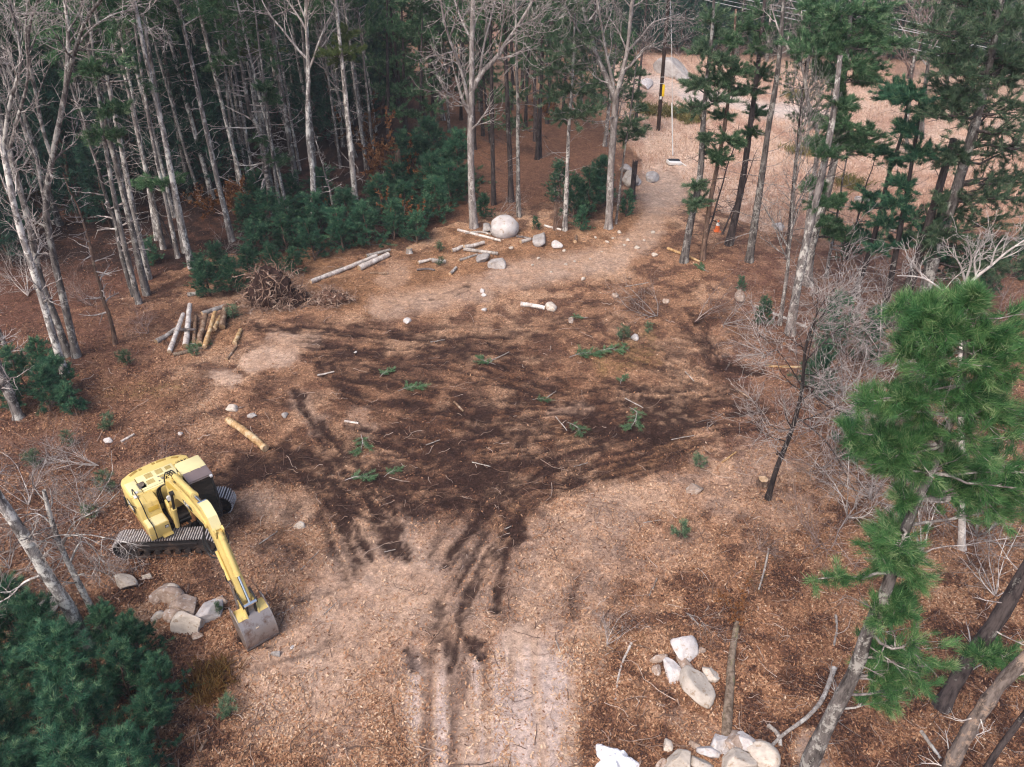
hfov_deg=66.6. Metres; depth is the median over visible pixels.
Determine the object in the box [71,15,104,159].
pine tree
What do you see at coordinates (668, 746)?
stone
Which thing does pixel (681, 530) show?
seedling pine
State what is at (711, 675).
boulder
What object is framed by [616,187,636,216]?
young pine
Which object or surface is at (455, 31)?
pine tree
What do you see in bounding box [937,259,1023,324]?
bare shrub
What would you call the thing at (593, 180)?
young pine
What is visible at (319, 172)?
young pine
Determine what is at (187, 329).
log
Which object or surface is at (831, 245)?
dead tree
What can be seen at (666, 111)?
grass clump
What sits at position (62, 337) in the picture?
bare tree
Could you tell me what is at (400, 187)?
young pine
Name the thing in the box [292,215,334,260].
young pine
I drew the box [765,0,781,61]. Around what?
pine tree
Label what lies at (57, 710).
young pine
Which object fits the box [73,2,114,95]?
pine tree
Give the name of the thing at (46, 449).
bare shrub
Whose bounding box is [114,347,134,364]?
seedling pine
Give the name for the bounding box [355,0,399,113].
young conifer
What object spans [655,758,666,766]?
boulder
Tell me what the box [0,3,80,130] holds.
young conifer
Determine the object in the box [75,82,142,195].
young conifer
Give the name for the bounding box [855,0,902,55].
young conifer
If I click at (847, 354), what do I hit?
bare shrub
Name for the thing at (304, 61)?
pine tree
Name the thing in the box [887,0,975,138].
bare tree
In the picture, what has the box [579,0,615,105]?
pine tree
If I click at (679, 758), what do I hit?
boulder
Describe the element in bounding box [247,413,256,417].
stone
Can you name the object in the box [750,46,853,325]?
bare tree
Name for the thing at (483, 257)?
boulder
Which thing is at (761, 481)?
tree stump
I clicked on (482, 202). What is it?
young pine
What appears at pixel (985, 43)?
young conifer
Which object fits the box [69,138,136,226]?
young conifer
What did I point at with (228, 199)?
beech shrub
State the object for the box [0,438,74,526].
bare shrub
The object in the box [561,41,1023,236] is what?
dry grass
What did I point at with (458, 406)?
log
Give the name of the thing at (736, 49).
bare shrub
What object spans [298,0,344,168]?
pine tree
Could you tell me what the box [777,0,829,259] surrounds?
pine tree
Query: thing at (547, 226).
log
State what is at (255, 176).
young pine
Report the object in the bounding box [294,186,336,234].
young pine
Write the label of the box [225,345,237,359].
log
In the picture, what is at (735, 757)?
boulder
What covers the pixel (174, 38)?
pine tree
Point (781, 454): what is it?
dead tree
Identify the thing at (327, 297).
brush heap
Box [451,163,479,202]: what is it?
young pine
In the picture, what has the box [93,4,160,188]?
pine tree
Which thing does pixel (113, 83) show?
young conifer
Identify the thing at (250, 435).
log
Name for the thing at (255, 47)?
white pine
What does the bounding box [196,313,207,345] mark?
log
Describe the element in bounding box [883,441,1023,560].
bare shrub
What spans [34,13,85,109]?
young conifer
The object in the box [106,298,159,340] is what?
bare shrub
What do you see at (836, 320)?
young pine
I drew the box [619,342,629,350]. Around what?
pine bough
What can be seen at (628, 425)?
pine bough
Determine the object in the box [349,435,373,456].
pine bough
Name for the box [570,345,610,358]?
pine bough
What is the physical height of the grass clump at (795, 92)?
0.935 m
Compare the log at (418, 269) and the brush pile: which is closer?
the brush pile
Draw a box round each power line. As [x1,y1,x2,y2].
[706,0,1009,74]
[748,0,1013,53]
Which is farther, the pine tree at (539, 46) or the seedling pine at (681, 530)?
the pine tree at (539, 46)
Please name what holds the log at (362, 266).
on the ground at (304, 330)
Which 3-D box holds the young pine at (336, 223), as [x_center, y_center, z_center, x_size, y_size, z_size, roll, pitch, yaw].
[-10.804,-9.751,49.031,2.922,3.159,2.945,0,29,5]
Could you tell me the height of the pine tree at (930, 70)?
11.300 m
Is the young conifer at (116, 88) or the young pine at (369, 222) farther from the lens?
the young conifer at (116, 88)
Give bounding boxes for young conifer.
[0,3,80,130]
[0,20,79,190]
[0,84,60,201]
[0,153,38,239]
[0,200,28,267]
[7,44,120,225]
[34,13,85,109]
[53,74,80,133]
[57,1,103,101]
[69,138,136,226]
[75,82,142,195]
[95,21,155,123]
[100,43,152,142]
[109,47,211,190]
[117,32,163,122]
[142,18,250,197]
[151,36,190,143]
[170,13,252,158]
[175,88,221,174]
[194,5,222,79]
[197,31,229,125]
[207,0,261,78]
[209,11,224,83]
[210,36,273,144]
[221,2,272,81]
[242,53,285,129]
[269,10,317,123]
[270,1,352,131]
[279,3,357,144]
[331,1,373,92]
[348,0,392,90]
[348,64,382,127]
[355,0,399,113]
[597,0,618,46]
[608,0,638,24]
[616,0,640,49]
[621,0,656,49]
[636,0,658,52]
[648,0,681,51]
[669,0,699,52]
[685,0,715,54]
[706,0,738,52]
[717,2,739,50]
[725,0,754,55]
[728,0,754,48]
[744,0,781,56]
[757,0,803,52]
[784,0,811,54]
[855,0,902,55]
[880,0,913,59]
[893,0,930,60]
[941,0,964,27]
[978,1,1016,56]
[1000,0,1023,46]
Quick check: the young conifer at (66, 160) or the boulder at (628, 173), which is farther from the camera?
the boulder at (628, 173)
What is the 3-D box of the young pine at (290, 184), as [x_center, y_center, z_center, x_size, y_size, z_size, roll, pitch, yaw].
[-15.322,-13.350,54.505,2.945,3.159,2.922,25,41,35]
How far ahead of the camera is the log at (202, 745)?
21.34 m
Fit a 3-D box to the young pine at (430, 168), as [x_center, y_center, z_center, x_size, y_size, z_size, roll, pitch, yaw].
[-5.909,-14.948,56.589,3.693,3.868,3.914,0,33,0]
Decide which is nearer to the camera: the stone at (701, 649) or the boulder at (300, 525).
the stone at (701, 649)
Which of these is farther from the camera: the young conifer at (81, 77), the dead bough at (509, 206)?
the young conifer at (81, 77)
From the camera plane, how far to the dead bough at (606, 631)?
24.27 m
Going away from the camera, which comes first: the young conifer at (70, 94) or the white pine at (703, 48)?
the white pine at (703, 48)
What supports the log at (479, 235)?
on the ground at (304, 330)
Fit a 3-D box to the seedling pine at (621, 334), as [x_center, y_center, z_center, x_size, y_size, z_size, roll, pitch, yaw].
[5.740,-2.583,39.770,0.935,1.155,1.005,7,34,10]
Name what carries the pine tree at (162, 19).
on the ground at (304, 330)
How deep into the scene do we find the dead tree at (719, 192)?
48.19 m
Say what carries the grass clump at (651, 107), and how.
on the ground at (304, 330)
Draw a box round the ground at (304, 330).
[0,0,1023,766]
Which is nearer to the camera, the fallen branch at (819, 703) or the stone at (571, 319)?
the fallen branch at (819, 703)
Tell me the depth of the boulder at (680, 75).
90.99 m
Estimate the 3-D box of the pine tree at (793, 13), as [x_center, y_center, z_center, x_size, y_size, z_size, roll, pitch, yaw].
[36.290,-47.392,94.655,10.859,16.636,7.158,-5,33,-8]
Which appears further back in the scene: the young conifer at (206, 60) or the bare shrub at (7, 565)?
the young conifer at (206, 60)
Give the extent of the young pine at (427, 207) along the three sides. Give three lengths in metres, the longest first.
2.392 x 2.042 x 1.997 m
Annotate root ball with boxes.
[288,284,313,308]
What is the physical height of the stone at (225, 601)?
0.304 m
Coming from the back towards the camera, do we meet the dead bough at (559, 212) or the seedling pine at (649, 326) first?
the dead bough at (559, 212)
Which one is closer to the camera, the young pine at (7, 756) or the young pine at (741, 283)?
the young pine at (7, 756)
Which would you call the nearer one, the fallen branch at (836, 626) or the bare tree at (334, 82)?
the fallen branch at (836, 626)
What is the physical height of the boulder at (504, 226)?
1.714 m
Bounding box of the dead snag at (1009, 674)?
[918,633,1023,766]
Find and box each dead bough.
[13,425,98,488]
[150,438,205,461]
[209,212,262,260]
[499,185,531,223]
[538,198,574,226]
[594,263,669,323]
[595,590,650,652]
[686,605,752,653]
[694,250,767,322]
[709,294,763,368]
[722,279,785,346]
[777,295,854,368]
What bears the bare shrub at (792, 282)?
on the ground at (304, 330)
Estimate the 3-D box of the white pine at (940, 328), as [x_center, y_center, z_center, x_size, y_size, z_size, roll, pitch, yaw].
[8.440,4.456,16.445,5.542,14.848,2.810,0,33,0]
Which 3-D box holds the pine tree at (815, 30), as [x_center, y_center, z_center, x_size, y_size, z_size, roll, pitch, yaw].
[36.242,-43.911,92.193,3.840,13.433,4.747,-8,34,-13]
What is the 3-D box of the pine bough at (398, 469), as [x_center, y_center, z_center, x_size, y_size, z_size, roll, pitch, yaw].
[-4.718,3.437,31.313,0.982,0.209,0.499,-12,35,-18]
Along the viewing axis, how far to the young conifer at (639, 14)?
105.84 m
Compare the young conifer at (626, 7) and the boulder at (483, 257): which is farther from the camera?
the young conifer at (626, 7)
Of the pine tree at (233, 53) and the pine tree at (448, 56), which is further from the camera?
the pine tree at (448, 56)
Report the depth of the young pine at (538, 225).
52.45 m
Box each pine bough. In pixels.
[191,339,211,346]
[346,469,377,481]
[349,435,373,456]
[379,366,396,376]
[384,465,404,476]
[398,381,430,391]
[473,355,493,363]
[532,394,550,402]
[567,422,590,436]
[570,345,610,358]
[603,343,627,354]
[615,374,628,383]
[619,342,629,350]
[620,413,643,432]
[630,407,647,417]
[694,261,707,271]
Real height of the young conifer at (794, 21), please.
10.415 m
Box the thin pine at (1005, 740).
[983,686,1023,766]
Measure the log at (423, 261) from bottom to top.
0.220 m
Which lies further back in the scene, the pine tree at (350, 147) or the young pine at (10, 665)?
the pine tree at (350, 147)
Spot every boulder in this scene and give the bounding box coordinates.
[40,596,58,611]
[114,573,138,588]
[148,583,168,603]
[150,610,163,621]
[155,586,184,605]
[162,609,179,622]
[165,583,179,587]
[170,611,204,634]
[171,594,196,614]
[192,632,203,640]
[195,596,222,622]
[294,521,304,528]
[476,253,489,262]
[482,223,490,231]
[487,258,505,268]
[490,215,518,238]
[532,232,545,246]
[545,302,556,311]
[620,164,631,171]
[622,170,638,187]
[640,78,652,89]
[646,171,658,182]
[649,654,667,663]
[653,57,689,78]
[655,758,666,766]
[663,657,680,683]
[664,749,690,766]
[670,635,698,661]
[675,73,688,81]
[676,656,693,668]
[679,665,715,708]
[686,483,703,494]
[690,755,712,766]
[696,746,719,758]
[702,666,719,682]
[710,733,727,753]
[721,747,757,766]
[725,729,742,749]
[737,731,755,751]
[747,741,780,766]
[771,222,784,230]
[854,196,869,202]
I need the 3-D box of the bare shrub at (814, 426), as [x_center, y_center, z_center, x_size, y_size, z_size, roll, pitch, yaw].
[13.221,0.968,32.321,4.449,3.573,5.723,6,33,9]
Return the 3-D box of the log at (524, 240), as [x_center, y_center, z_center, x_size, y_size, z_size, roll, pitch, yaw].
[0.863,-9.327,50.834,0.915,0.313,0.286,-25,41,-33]
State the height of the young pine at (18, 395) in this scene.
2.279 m
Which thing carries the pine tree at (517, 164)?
on the ground at (304, 330)
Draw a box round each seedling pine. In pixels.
[19,448,43,466]
[58,429,76,445]
[79,503,98,517]
[91,468,116,492]
[97,409,115,430]
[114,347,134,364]
[185,343,199,355]
[213,691,237,719]
[214,601,222,613]
[224,302,239,318]
[434,240,444,251]
[436,256,444,265]
[615,323,632,340]
[644,320,653,332]
[669,517,691,538]
[692,450,707,467]
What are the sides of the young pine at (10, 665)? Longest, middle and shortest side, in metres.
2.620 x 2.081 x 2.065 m
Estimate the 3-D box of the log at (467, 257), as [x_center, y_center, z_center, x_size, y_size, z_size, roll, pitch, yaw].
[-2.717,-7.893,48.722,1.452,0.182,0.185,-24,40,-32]
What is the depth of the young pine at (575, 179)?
52.66 m
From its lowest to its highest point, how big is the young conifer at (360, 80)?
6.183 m
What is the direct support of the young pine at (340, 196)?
on the ground at (304, 330)
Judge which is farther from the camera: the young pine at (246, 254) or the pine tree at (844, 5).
the pine tree at (844, 5)
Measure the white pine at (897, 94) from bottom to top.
12.785 m
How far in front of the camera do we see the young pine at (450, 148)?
58.32 m
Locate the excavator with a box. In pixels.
[111,455,278,651]
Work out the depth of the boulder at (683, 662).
23.48 m
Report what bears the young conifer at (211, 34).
on the ground at (304, 330)
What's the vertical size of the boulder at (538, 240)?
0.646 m
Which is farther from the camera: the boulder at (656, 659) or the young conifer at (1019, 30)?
the young conifer at (1019, 30)
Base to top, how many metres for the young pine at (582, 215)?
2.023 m
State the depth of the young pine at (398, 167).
55.67 m
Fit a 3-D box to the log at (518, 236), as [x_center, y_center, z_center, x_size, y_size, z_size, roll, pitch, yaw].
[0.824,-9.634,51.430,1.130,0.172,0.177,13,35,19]
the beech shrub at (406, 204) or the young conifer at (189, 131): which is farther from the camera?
the young conifer at (189, 131)
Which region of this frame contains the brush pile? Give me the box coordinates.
[229,247,318,319]
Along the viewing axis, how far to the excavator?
26.85 m
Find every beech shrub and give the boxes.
[180,178,239,220]
[223,174,255,205]
[334,87,383,153]
[358,137,395,179]
[367,106,427,190]
[373,186,433,229]
[528,98,556,118]
[714,573,752,625]
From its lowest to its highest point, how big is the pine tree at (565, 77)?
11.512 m
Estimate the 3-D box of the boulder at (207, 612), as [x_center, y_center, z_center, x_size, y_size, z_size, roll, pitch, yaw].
[-9.678,7.308,25.225,0.725,0.636,1.317,4,33,6]
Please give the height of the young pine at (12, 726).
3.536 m
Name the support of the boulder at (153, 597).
on the ground at (304, 330)
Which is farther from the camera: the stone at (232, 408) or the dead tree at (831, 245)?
the dead tree at (831, 245)
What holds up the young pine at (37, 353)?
on the ground at (304, 330)
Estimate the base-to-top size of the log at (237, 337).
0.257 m
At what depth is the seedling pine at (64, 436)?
32.50 m
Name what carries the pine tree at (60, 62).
on the ground at (304, 330)
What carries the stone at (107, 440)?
on the ground at (304, 330)
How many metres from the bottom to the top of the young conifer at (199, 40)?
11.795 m
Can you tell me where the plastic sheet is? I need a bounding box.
[595,744,639,766]
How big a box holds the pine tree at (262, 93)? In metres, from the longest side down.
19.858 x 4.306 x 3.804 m
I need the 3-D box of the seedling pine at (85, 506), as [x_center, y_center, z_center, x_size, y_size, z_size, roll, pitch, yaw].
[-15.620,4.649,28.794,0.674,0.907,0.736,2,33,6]
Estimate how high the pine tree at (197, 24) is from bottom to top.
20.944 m
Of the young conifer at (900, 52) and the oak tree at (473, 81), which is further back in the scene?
the young conifer at (900, 52)
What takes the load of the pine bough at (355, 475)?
on the ground at (304, 330)
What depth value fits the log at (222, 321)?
41.41 m
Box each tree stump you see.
[406,247,412,253]
[756,476,768,488]
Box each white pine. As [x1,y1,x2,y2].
[61,2,143,304]
[117,3,192,258]
[185,0,255,190]
[221,8,288,181]
[244,0,293,202]
[313,6,367,193]
[347,0,417,152]
[394,14,449,135]
[482,0,573,159]
[528,0,608,231]
[609,64,653,223]
[674,0,747,263]
[695,9,759,260]
[719,0,788,246]
[774,0,917,287]
[777,55,861,336]
[799,273,1023,766]
[846,71,918,296]
[861,77,957,323]
[872,0,1023,296]
[931,398,1023,714]
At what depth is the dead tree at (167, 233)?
49.41 m
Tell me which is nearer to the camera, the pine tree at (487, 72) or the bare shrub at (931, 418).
the bare shrub at (931, 418)
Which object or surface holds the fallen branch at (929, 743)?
on the ground at (304, 330)
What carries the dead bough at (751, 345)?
on the ground at (304, 330)
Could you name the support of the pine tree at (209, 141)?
on the ground at (304, 330)
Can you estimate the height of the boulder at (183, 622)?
0.838 m
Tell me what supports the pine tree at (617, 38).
on the ground at (304, 330)
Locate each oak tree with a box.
[407,0,576,228]
[538,0,724,229]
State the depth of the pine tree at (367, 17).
59.01 m
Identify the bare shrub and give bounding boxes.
[0,218,75,295]
[0,404,88,475]
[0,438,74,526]
[0,495,72,575]
[17,432,126,543]
[43,260,121,317]
[44,523,131,604]
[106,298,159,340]
[553,184,599,210]
[603,171,628,203]
[659,32,696,55]
[721,32,764,58]
[730,502,796,561]
[767,421,895,567]
[768,463,864,577]
[772,254,812,303]
[773,286,938,415]
[773,348,874,456]
[776,286,900,392]
[783,327,915,422]
[784,411,871,492]
[786,395,954,553]
[788,267,865,317]
[789,353,942,477]
[793,263,941,331]
[802,268,939,399]
[836,344,984,444]
[844,382,976,471]
[847,439,1023,560]
[883,261,1016,373]
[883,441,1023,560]
[931,502,1023,596]
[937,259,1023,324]
[952,206,1011,243]
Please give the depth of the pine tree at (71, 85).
46.45 m
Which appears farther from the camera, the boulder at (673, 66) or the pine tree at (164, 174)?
the boulder at (673, 66)
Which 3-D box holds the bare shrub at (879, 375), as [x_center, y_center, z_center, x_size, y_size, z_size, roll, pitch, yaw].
[16.971,-0.202,33.095,7.052,5.867,5.835,3,33,5]
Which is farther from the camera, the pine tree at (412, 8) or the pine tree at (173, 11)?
the pine tree at (412, 8)
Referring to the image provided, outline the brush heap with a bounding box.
[307,281,358,310]
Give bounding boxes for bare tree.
[0,0,71,357]
[0,0,181,358]
[0,288,27,363]
[0,329,31,420]
[0,455,151,633]
[0,461,152,654]
[222,0,350,201]
[242,1,292,113]
[282,0,363,157]
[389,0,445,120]
[712,0,816,263]
[743,0,850,242]
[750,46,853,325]
[874,0,960,152]
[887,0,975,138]
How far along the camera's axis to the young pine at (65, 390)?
33.97 m
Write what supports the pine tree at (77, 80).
on the ground at (304, 330)
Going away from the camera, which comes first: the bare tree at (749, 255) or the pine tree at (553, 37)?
the bare tree at (749, 255)
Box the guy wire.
[670,2,672,154]
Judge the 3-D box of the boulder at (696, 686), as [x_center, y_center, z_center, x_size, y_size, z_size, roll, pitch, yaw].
[5.393,8.903,22.833,0.925,0.694,1.443,-3,33,-4]
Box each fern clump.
[178,643,249,704]
[185,670,227,709]
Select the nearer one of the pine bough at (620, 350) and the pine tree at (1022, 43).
the pine bough at (620, 350)
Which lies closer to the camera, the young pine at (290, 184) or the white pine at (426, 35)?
the young pine at (290, 184)
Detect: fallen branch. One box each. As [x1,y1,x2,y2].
[614,642,632,699]
[758,548,769,589]
[767,723,781,745]
[771,666,836,745]
[833,614,837,645]
[919,730,941,758]
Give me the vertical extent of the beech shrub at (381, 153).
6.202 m
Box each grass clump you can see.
[626,100,674,116]
[645,101,691,120]
[669,109,710,124]
[778,141,831,159]
[780,86,821,99]
[833,171,883,193]
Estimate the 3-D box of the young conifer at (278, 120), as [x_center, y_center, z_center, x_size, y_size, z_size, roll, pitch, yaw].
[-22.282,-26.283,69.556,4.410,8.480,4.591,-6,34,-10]
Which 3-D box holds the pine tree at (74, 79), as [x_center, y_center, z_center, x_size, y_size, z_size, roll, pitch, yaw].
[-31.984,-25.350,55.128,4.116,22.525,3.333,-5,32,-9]
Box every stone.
[103,437,112,442]
[142,573,151,579]
[216,596,227,603]
[226,404,237,411]
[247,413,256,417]
[271,651,279,656]
[281,412,287,417]
[403,317,411,323]
[551,240,562,247]
[568,317,573,323]
[631,334,638,340]
[651,664,660,675]
[663,738,672,751]
[688,740,700,748]
[698,647,705,653]
[722,747,728,754]
[735,289,744,301]
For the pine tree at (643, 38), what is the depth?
71.62 m
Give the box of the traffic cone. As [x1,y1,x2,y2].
[713,220,720,231]
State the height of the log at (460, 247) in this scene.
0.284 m
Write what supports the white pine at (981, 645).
on the ground at (304, 330)
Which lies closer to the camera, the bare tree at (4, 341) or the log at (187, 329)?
the bare tree at (4, 341)
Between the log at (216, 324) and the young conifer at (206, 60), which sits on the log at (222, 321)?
the log at (216, 324)
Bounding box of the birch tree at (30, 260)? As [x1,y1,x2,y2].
[0,0,69,376]
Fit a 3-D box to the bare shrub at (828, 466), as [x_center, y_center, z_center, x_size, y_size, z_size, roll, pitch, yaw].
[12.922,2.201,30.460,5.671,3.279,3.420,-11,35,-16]
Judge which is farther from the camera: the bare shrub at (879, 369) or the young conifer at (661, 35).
the young conifer at (661, 35)
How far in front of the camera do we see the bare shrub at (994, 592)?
25.71 m
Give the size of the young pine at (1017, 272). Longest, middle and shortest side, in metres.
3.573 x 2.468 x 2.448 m
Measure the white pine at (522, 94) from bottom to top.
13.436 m
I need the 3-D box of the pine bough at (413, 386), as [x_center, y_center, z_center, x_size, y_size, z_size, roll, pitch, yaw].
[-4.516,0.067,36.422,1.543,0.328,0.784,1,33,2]
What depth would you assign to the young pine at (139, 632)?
22.95 m
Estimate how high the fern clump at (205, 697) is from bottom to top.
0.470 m
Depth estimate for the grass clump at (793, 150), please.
67.30 m
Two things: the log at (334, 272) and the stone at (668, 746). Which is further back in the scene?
the log at (334, 272)
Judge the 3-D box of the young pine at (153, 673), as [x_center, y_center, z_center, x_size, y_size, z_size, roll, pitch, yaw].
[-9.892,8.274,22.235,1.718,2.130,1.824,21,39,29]
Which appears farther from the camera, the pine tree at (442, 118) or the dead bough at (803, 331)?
the pine tree at (442, 118)
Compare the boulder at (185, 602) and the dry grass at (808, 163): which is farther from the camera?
the dry grass at (808, 163)
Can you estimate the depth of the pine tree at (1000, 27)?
88.29 m
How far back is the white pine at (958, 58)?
34.59 m
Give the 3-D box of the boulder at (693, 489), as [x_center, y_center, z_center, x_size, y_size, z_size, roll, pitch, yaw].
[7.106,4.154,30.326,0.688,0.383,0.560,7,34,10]
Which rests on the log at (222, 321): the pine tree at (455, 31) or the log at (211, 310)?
the log at (211, 310)
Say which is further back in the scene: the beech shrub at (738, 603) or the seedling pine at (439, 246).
the seedling pine at (439, 246)
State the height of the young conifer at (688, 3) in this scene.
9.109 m
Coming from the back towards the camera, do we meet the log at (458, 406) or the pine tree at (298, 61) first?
the pine tree at (298, 61)
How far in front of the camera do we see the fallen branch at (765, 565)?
26.76 m
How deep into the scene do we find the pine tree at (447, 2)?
62.04 m
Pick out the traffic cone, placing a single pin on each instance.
(717, 228)
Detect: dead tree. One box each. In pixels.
[59,172,126,344]
[66,77,150,297]
[148,196,174,247]
[203,11,289,219]
[312,128,340,213]
[698,208,902,506]
[708,126,738,235]
[721,148,757,234]
[824,158,855,278]
[836,257,884,323]
[845,153,877,260]
[889,138,989,330]
[890,210,1023,550]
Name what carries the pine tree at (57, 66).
on the ground at (304, 330)
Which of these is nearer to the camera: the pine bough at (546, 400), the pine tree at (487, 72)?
the pine bough at (546, 400)
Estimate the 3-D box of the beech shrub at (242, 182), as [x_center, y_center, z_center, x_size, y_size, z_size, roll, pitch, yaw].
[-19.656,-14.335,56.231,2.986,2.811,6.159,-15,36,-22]
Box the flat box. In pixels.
[666,159,685,165]
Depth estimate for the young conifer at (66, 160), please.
50.79 m
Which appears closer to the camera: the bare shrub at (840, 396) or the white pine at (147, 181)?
the bare shrub at (840, 396)
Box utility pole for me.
[656,0,669,130]
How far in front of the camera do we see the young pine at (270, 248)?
46.50 m
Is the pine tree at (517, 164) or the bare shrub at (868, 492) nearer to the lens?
the bare shrub at (868, 492)
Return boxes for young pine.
[0,342,35,391]
[0,370,28,411]
[0,567,39,651]
[0,585,88,676]
[0,641,55,721]
[0,681,40,758]
[0,727,44,766]
[9,728,68,766]
[14,613,126,741]
[20,334,52,372]
[23,361,67,415]
[28,670,150,766]
[31,721,126,766]
[38,348,79,393]
[52,380,91,416]
[83,596,121,646]
[87,632,158,704]
[94,716,176,766]
[102,607,175,665]
[119,685,183,766]
[126,649,209,709]
[143,235,164,265]
[182,249,217,283]
[183,256,228,297]
[204,240,235,276]
[211,254,249,292]
[231,192,267,229]
[233,216,280,259]
[234,245,261,276]
[240,166,276,207]
[245,185,280,230]
[259,242,286,267]
[265,212,299,254]
[267,196,305,250]
[274,169,309,214]
[279,245,307,275]
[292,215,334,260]
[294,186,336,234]
[301,163,338,205]
[320,203,360,252]
[330,184,365,228]
[347,198,398,247]
[360,171,405,223]
[364,197,415,242]
[382,125,430,184]
[382,159,419,202]
[389,178,420,228]
[401,209,429,243]
[406,113,464,181]
[407,192,438,226]
[411,150,450,202]
[421,174,458,224]
[426,125,496,185]
[435,157,467,203]
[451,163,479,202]
[476,192,496,217]
[532,215,541,229]
[541,157,573,201]
[557,170,594,222]
[568,204,594,230]
[576,162,605,214]
[583,154,621,201]
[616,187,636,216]
[734,275,747,290]
[750,294,773,323]
[787,338,848,399]
[811,288,859,355]
[831,221,865,260]
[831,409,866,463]
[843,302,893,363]
[970,252,1011,293]
[1006,232,1023,279]
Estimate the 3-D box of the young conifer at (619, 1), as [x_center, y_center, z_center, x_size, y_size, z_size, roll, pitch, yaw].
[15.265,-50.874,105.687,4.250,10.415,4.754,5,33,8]
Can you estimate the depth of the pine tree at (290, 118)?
60.54 m
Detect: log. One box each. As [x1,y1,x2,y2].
[120,433,134,441]
[154,327,175,342]
[167,312,184,352]
[173,346,206,355]
[180,328,195,330]
[182,303,191,348]
[187,291,197,296]
[192,315,197,342]
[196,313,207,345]
[198,739,207,751]
[201,304,223,315]
[202,311,216,348]
[212,315,219,330]
[219,304,228,328]
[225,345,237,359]
[225,417,268,451]
[232,328,242,344]
[309,254,377,283]
[314,266,342,277]
[317,371,333,375]
[357,252,389,270]
[365,248,390,257]
[370,272,387,273]
[417,258,431,263]
[417,268,434,270]
[432,258,446,262]
[449,266,456,274]
[451,245,462,251]
[453,401,463,410]
[457,228,501,241]
[458,253,477,261]
[463,241,484,247]
[463,247,497,254]
[465,231,491,234]
[516,235,532,239]
[519,238,530,243]
[520,302,545,309]
[544,224,561,230]
[667,247,699,262]
[721,621,739,735]
[722,451,736,462]
[754,304,808,327]
[766,364,800,367]
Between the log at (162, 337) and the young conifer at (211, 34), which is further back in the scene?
the young conifer at (211, 34)
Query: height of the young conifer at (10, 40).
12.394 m
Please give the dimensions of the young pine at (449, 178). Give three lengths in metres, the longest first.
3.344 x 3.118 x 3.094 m
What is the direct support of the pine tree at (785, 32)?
on the ground at (304, 330)
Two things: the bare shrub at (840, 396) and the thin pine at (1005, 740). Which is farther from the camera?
the bare shrub at (840, 396)
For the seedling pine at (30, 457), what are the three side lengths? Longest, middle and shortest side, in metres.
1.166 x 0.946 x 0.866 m
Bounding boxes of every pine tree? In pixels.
[0,0,63,225]
[0,1,74,212]
[0,5,61,179]
[0,56,55,224]
[12,0,114,227]
[18,0,150,296]
[32,0,111,205]
[37,0,161,279]
[44,2,89,121]
[45,20,82,133]
[52,1,87,124]
[58,0,125,189]
[71,3,161,240]
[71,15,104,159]
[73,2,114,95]
[74,0,168,249]
[83,12,137,143]
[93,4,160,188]
[97,0,175,217]
[99,0,194,269]
[119,0,187,253]
[124,0,203,204]
[142,0,238,241]
[148,0,193,201]
[151,0,181,105]
[157,0,215,199]
[164,0,218,158]
[180,0,231,158]
[189,1,248,174]
[194,0,260,173]
[195,0,244,191]
[214,0,289,210]
[216,0,248,164]
[223,0,318,207]
[233,1,268,148]
[237,6,263,173]
[239,0,269,146]
[260,4,282,122]
[263,0,301,170]
[271,0,330,166]
[272,0,298,127]
[274,0,317,145]
[280,0,364,223]
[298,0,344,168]
[320,0,368,170]
[329,0,367,147]
[329,1,344,146]
[338,0,387,159]
[338,1,363,124]
[341,5,354,98]
[359,13,376,132]
[369,15,413,114]
[377,0,406,100]
[377,0,408,130]
[377,4,415,78]
[382,0,426,129]
[400,6,447,121]
[410,0,457,140]
[424,1,449,92]
[427,1,468,132]
[435,0,498,149]
[439,0,476,120]
[442,0,465,75]
[454,1,468,98]
[454,17,494,111]
[457,0,545,205]
[460,28,503,141]
[466,4,501,88]
[474,0,489,136]
[475,0,550,202]
[492,1,531,109]
[502,0,526,217]
[508,13,547,84]
[517,0,559,157]
[518,0,568,141]
[519,18,540,126]
[520,17,548,81]
[520,29,523,88]
[535,0,574,123]
[540,5,559,76]
[545,1,590,108]
[570,0,598,99]
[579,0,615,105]
[584,9,635,146]
[602,30,643,111]
[629,0,676,118]
[674,0,697,48]
[737,1,747,55]
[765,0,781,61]
[766,0,799,50]
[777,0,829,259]
[785,1,804,64]
[799,0,831,70]
[834,0,855,64]
[898,0,949,78]
[929,0,977,85]
[977,0,1020,44]
[1011,0,1023,150]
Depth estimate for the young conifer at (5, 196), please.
49.07 m
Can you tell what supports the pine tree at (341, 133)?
on the ground at (304, 330)
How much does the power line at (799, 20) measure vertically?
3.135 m
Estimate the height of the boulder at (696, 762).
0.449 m
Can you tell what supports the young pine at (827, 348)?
on the ground at (304, 330)
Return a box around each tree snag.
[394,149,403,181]
[553,203,557,230]
[630,160,637,200]
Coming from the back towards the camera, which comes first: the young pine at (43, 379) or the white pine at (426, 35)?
the white pine at (426, 35)
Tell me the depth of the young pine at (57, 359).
35.10 m
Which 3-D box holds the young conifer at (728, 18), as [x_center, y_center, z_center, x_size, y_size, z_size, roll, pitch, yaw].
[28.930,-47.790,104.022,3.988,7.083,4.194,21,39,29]

